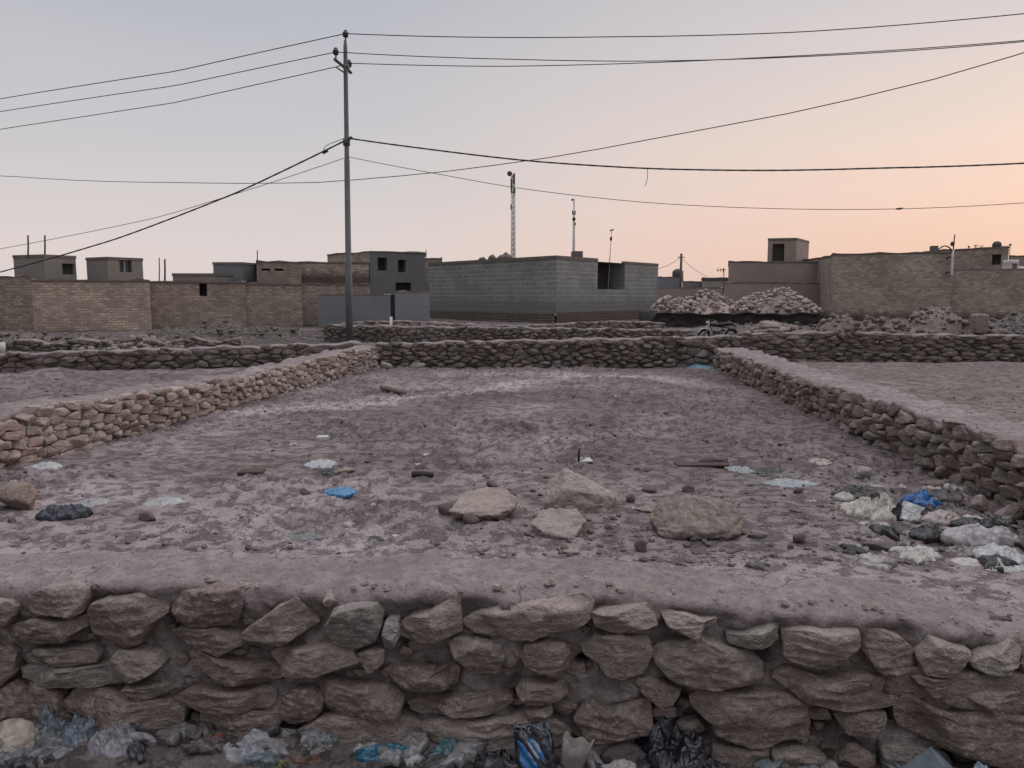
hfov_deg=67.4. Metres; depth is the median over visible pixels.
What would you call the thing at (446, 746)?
plastic bag
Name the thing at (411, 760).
litter scraps
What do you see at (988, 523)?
plastic bag
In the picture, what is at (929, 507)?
plastic bag
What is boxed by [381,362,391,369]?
fallen stone
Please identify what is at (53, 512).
plastic bag
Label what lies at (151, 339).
rubble heap
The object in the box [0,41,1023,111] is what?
overhead wire
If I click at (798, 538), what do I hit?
rock
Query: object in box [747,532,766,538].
rock
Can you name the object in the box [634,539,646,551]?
rock
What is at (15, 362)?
stone wall
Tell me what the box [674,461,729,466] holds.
brown board
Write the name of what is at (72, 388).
field gravel
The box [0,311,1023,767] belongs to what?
ground
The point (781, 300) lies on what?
stone heap
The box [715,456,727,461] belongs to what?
rock
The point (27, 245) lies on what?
steel rod
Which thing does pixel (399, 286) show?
window
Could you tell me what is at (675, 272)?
roof tank
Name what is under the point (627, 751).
rock
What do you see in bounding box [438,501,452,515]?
rock
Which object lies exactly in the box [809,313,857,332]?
earth mound
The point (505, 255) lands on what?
cement sack
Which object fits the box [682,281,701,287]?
house
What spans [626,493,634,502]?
rock
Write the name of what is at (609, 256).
roof aerial
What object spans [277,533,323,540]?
cloth rag
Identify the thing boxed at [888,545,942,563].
plastic film
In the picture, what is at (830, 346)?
stone wall
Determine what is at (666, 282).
house
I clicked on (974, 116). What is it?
sky
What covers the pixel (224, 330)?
earth mound
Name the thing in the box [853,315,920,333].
rubble heaps
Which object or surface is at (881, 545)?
rock
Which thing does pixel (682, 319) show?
plinth
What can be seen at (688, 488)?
rock
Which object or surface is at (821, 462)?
paper scrap
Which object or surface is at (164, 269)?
steel rod
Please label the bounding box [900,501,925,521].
plastic bag
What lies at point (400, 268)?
window
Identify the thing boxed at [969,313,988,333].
standing stone
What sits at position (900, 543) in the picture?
litter scraps
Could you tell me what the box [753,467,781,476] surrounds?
plastic bag
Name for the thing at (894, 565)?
rock
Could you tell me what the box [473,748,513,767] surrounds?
plastic bag
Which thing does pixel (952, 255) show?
white mast
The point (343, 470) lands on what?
pale stick
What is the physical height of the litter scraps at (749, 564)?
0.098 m
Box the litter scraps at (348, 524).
[10,396,856,560]
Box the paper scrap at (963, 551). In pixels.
[939,544,973,557]
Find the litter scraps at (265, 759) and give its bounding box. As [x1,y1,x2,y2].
[131,722,900,767]
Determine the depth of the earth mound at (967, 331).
20.88 m
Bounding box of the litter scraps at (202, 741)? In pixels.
[181,720,371,767]
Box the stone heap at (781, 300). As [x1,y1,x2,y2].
[735,287,822,313]
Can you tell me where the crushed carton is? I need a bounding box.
[901,747,952,767]
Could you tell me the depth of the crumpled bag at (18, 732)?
3.14 m
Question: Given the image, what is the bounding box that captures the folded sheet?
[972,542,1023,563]
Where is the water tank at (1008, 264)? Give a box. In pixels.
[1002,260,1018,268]
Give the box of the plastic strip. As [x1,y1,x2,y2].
[90,697,99,730]
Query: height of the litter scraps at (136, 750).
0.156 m
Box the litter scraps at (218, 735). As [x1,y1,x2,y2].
[212,732,222,740]
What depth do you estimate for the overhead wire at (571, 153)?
24.83 m
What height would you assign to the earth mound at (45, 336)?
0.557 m
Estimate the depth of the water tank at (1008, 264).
42.34 m
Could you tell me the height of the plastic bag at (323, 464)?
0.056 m
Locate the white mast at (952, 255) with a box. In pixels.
[937,234,954,274]
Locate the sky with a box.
[0,0,1023,280]
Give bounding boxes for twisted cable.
[0,137,1023,272]
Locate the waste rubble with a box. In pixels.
[13,321,732,338]
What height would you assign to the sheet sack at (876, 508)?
0.148 m
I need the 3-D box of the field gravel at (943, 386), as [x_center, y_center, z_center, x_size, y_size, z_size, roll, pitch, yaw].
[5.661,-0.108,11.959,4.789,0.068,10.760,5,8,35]
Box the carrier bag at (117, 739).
[87,720,156,757]
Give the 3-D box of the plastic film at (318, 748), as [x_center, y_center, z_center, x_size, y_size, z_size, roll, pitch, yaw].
[-0.795,1.480,3.110,0.157,0.117,0.109,-3,7,-23]
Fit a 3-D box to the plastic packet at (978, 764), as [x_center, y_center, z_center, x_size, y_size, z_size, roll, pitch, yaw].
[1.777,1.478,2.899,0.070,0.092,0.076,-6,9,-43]
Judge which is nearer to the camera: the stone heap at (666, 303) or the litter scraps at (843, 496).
the litter scraps at (843, 496)
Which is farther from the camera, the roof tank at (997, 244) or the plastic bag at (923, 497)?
the roof tank at (997, 244)
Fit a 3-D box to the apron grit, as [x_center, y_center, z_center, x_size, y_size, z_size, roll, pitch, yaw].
[-0.037,0.862,3.841,4.500,0.062,0.683,1,7,4]
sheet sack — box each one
[837,495,896,521]
[940,523,1019,546]
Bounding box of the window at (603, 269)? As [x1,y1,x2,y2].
[597,263,609,288]
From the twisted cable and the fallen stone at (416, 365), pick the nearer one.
the fallen stone at (416, 365)
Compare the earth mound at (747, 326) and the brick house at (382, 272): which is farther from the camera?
the brick house at (382, 272)
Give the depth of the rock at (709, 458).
6.03 m
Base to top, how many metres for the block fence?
1.936 m
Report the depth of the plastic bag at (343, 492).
5.00 m
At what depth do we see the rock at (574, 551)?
3.91 m
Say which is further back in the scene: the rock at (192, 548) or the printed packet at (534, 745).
the rock at (192, 548)
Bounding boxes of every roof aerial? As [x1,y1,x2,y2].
[607,229,613,288]
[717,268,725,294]
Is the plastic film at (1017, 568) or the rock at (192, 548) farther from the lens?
the rock at (192, 548)
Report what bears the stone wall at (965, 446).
on the ground
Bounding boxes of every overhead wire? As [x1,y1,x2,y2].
[0,13,1023,98]
[0,40,1023,129]
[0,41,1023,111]
[1,157,1018,248]
[7,52,1023,183]
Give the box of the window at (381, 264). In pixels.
[378,258,384,270]
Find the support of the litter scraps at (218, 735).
on the ground
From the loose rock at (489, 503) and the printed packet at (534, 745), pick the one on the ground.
the loose rock at (489, 503)
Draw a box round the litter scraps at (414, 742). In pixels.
[0,722,837,767]
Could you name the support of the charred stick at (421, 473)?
on the ground
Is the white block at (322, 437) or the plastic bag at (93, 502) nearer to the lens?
the plastic bag at (93, 502)
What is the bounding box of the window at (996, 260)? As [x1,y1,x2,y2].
[992,254,1000,264]
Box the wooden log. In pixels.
[380,383,406,394]
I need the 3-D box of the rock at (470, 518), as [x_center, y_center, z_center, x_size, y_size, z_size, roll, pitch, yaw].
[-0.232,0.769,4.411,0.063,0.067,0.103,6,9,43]
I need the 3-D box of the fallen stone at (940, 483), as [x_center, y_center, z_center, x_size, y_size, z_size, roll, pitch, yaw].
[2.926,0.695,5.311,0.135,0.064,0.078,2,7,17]
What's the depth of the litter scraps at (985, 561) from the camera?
4.14 m
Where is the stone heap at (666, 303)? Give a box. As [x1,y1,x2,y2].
[650,295,691,312]
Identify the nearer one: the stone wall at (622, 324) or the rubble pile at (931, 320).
the rubble pile at (931, 320)
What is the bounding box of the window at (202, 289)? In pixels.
[199,285,205,295]
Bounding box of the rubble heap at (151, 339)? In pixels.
[72,334,191,350]
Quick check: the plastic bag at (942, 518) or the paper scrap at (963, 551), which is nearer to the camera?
the paper scrap at (963, 551)
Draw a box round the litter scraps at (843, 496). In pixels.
[832,483,1016,572]
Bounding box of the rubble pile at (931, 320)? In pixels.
[906,306,962,334]
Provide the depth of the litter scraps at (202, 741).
3.09 m
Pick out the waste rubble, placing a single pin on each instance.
(85, 334)
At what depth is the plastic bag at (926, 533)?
4.10 m
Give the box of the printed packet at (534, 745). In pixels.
[513,722,555,767]
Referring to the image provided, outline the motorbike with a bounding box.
[697,319,737,335]
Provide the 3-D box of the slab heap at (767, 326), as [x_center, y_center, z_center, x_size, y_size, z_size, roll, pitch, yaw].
[6.873,-1.276,20.280,2.226,0.811,2.092,6,9,43]
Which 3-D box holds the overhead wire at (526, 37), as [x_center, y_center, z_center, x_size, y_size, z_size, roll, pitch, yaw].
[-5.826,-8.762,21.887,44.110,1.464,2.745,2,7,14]
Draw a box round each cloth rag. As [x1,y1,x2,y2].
[156,721,197,738]
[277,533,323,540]
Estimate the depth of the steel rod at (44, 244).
34.69 m
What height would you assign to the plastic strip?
0.193 m
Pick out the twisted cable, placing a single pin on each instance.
(519, 160)
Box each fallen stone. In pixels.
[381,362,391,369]
[409,363,424,368]
[925,480,945,486]
[940,495,961,502]
[968,494,987,512]
[994,503,1022,518]
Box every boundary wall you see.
[658,287,723,301]
[951,268,1023,320]
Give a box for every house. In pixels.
[0,254,151,330]
[149,273,246,328]
[212,260,302,326]
[300,251,441,325]
[658,276,678,287]
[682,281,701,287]
[701,277,727,286]
[724,238,819,307]
[804,251,954,320]
[1009,255,1023,266]
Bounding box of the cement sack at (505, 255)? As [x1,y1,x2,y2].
[496,252,511,258]
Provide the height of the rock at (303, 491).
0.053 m
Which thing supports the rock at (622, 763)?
on the ground
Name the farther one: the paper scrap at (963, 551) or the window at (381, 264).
the window at (381, 264)
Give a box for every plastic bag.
[22,461,62,470]
[35,503,93,521]
[35,704,70,738]
[61,713,95,745]
[74,497,109,506]
[222,728,268,762]
[303,459,336,468]
[316,468,337,475]
[323,486,356,498]
[430,737,467,762]
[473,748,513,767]
[640,716,708,767]
[687,365,714,368]
[700,758,726,767]
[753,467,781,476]
[831,484,879,499]
[891,502,903,520]
[899,489,942,508]
[900,501,925,521]
[908,523,946,542]
[918,503,934,516]
[920,510,959,525]
[949,517,1001,528]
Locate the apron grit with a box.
[81,528,1009,593]
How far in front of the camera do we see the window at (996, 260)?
45.56 m
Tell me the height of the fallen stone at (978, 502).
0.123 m
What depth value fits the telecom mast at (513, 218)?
80.42 m
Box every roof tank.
[672,269,683,280]
[929,246,937,251]
[992,241,1001,246]
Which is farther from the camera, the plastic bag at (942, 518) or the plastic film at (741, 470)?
the plastic film at (741, 470)
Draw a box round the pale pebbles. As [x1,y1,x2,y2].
[18,371,970,565]
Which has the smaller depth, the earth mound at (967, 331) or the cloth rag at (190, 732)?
the cloth rag at (190, 732)
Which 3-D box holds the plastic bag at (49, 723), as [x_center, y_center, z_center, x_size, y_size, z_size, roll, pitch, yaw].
[-1.939,1.439,3.214,0.167,0.178,0.163,0,6,0]
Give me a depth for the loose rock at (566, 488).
4.63 m
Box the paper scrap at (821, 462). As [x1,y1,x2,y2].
[809,458,832,466]
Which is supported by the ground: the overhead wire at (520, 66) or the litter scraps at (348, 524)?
the litter scraps at (348, 524)
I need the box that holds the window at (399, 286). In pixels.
[396,283,408,290]
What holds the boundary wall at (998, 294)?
on the ground
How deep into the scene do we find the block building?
42.87 m
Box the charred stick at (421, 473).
[411,471,433,477]
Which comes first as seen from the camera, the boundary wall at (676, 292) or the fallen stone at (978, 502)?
the fallen stone at (978, 502)
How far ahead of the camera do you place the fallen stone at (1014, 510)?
4.50 m
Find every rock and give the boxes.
[0,481,37,509]
[8,517,16,522]
[139,511,155,520]
[183,546,196,551]
[245,541,252,549]
[300,488,309,494]
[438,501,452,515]
[449,487,517,520]
[463,512,479,523]
[486,480,497,487]
[530,508,585,539]
[543,467,615,512]
[563,548,578,553]
[600,758,635,767]
[602,742,645,763]
[604,523,611,529]
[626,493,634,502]
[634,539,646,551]
[636,506,652,512]
[641,485,656,492]
[649,495,743,540]
[682,484,694,491]
[698,454,714,461]
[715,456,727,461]
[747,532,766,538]
[792,533,805,542]
[793,487,803,493]
[856,466,872,477]
[860,540,896,550]
[882,561,897,567]
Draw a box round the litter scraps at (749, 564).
[106,395,1010,570]
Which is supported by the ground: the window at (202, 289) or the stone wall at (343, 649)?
the stone wall at (343, 649)
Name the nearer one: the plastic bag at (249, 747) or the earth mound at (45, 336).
the plastic bag at (249, 747)
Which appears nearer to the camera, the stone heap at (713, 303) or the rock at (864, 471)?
the rock at (864, 471)
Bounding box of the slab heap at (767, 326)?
[743,320,804,332]
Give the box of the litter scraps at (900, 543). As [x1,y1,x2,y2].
[844,492,1011,565]
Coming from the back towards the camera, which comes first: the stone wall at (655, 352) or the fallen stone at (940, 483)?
the stone wall at (655, 352)
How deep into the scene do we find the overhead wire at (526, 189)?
20.05 m
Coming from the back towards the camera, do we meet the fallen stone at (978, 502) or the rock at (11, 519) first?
the fallen stone at (978, 502)
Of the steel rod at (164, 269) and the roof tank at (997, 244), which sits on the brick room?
the roof tank at (997, 244)
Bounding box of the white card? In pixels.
[580,457,592,461]
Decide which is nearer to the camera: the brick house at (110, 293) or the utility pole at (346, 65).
the utility pole at (346, 65)
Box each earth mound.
[0,331,119,342]
[121,319,319,340]
[694,320,819,331]
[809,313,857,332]
[904,317,997,324]
[959,319,1008,334]
[995,312,1023,334]
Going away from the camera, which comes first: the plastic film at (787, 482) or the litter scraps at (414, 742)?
the litter scraps at (414, 742)
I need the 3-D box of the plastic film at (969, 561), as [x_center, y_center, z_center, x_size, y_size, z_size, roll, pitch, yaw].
[2.235,0.876,3.767,0.182,0.034,0.126,0,6,0]
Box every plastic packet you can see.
[355,743,406,761]
[973,761,988,767]
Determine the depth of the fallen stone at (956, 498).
4.79 m
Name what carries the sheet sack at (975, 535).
on the ground
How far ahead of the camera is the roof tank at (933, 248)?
40.41 m
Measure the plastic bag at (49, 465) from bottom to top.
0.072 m
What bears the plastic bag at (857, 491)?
on the ground
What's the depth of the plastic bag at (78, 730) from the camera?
3.17 m
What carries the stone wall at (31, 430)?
on the ground
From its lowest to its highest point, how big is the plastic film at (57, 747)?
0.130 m
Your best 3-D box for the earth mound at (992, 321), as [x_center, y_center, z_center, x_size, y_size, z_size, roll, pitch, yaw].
[14.297,-1.860,25.431,8.400,0.836,2.043,0,6,0]
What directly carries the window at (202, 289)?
in the brick house at (192, 300)
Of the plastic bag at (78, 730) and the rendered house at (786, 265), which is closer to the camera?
the plastic bag at (78, 730)
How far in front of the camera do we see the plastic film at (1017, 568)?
3.65 m
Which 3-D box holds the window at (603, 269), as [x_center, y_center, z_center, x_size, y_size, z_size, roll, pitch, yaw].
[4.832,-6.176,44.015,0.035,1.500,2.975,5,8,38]
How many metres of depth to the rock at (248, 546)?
3.96 m
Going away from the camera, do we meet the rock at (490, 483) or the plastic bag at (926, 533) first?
the plastic bag at (926, 533)
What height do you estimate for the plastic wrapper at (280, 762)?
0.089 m
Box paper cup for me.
[560,731,593,767]
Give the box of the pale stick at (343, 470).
[333,468,354,473]
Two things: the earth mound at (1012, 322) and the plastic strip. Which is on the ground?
the earth mound at (1012, 322)
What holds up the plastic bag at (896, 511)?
on the ground
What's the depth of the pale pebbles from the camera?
4.16 m
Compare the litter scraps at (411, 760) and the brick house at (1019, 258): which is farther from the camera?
the brick house at (1019, 258)
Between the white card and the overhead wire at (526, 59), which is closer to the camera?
the white card
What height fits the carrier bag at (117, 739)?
0.223 m
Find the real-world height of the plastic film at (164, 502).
0.055 m
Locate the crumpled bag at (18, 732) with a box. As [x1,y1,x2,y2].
[0,718,39,751]
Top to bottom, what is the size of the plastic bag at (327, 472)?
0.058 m
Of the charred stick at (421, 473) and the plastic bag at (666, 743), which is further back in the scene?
the charred stick at (421, 473)
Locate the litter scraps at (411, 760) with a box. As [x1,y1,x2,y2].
[352,742,818,767]
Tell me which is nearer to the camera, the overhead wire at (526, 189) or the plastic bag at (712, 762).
the plastic bag at (712, 762)
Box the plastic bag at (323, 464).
[303,459,336,468]
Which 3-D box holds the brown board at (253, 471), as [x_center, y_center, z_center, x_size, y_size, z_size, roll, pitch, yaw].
[-1.922,0.647,5.669,0.182,0.024,0.129,-1,7,-6]
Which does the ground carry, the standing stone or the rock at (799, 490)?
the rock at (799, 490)
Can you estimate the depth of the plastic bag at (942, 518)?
4.37 m
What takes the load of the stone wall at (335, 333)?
on the ground
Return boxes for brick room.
[923,246,1009,297]
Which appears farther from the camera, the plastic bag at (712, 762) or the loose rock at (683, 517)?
the loose rock at (683, 517)
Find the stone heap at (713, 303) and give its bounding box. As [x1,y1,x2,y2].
[685,289,739,313]
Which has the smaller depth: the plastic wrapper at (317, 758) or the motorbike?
the plastic wrapper at (317, 758)
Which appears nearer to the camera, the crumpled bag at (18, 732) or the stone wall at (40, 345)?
the crumpled bag at (18, 732)
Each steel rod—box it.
[27,235,28,257]
[44,235,45,253]
[164,259,165,280]
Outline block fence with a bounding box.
[316,290,429,326]
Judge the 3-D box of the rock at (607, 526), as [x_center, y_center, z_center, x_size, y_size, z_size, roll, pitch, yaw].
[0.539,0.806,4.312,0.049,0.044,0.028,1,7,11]
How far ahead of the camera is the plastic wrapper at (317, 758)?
3.03 m
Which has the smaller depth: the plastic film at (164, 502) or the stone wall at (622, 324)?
the plastic film at (164, 502)
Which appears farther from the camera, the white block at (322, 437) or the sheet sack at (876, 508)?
the white block at (322, 437)
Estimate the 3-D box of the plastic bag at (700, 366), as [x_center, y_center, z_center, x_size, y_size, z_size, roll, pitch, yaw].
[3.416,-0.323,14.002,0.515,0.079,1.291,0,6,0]
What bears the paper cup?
on the ground
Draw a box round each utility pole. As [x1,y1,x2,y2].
[332,30,352,340]
[678,254,684,286]
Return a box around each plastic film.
[0,727,73,767]
[141,497,186,507]
[298,732,334,753]
[724,466,754,473]
[761,478,819,487]
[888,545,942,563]
[950,557,981,566]
[983,565,1023,571]
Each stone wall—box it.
[0,344,379,468]
[0,351,48,372]
[0,549,1023,767]
[5,336,242,351]
[33,340,362,370]
[318,324,696,342]
[339,320,664,329]
[375,334,741,368]
[713,347,1023,516]
[733,331,1023,362]
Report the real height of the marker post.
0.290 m
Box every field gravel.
[0,371,221,402]
[814,361,1021,412]
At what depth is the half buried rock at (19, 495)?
4.67 m
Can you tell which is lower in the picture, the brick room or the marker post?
the marker post
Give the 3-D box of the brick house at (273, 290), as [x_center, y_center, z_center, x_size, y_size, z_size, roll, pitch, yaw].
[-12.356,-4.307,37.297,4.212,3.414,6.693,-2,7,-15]
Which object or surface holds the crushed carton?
on the ground
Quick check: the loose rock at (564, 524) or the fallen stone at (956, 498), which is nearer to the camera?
the loose rock at (564, 524)
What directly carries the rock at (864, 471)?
on the ground
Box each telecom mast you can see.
[507,171,515,257]
[571,198,575,250]
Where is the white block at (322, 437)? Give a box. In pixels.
[316,435,328,440]
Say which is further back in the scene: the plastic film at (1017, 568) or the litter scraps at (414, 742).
the plastic film at (1017, 568)
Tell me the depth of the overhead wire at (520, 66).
19.91 m
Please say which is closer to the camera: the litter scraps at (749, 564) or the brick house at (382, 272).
the litter scraps at (749, 564)
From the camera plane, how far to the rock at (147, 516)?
4.51 m
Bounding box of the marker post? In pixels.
[0,342,5,352]
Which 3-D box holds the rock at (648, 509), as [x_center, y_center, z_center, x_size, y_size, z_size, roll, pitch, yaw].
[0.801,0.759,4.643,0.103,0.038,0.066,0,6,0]
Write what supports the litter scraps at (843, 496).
on the ground
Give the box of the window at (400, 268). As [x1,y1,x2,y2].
[398,260,402,271]
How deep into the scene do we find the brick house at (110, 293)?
30.73 m
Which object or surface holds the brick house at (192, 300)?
on the ground
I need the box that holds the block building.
[428,255,658,322]
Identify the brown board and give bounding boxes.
[237,468,265,474]
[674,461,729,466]
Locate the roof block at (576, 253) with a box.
[571,251,582,256]
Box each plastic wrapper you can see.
[272,760,286,767]
[293,754,322,763]
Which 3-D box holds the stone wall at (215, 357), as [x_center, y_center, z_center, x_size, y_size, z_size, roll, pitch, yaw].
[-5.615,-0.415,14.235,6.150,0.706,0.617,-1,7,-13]
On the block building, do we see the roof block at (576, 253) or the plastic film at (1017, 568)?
the roof block at (576, 253)
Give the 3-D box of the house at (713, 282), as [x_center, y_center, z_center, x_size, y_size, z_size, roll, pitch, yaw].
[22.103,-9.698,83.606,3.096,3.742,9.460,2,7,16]
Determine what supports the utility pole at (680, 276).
on the ground
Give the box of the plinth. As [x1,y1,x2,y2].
[639,310,820,327]
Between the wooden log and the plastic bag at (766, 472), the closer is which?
the plastic bag at (766, 472)
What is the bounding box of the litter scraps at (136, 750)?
[3,741,650,767]
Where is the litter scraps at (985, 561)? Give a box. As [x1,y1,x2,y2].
[838,488,1023,572]
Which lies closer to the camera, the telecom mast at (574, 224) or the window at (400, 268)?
the window at (400, 268)
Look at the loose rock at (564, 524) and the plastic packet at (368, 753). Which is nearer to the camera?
the plastic packet at (368, 753)

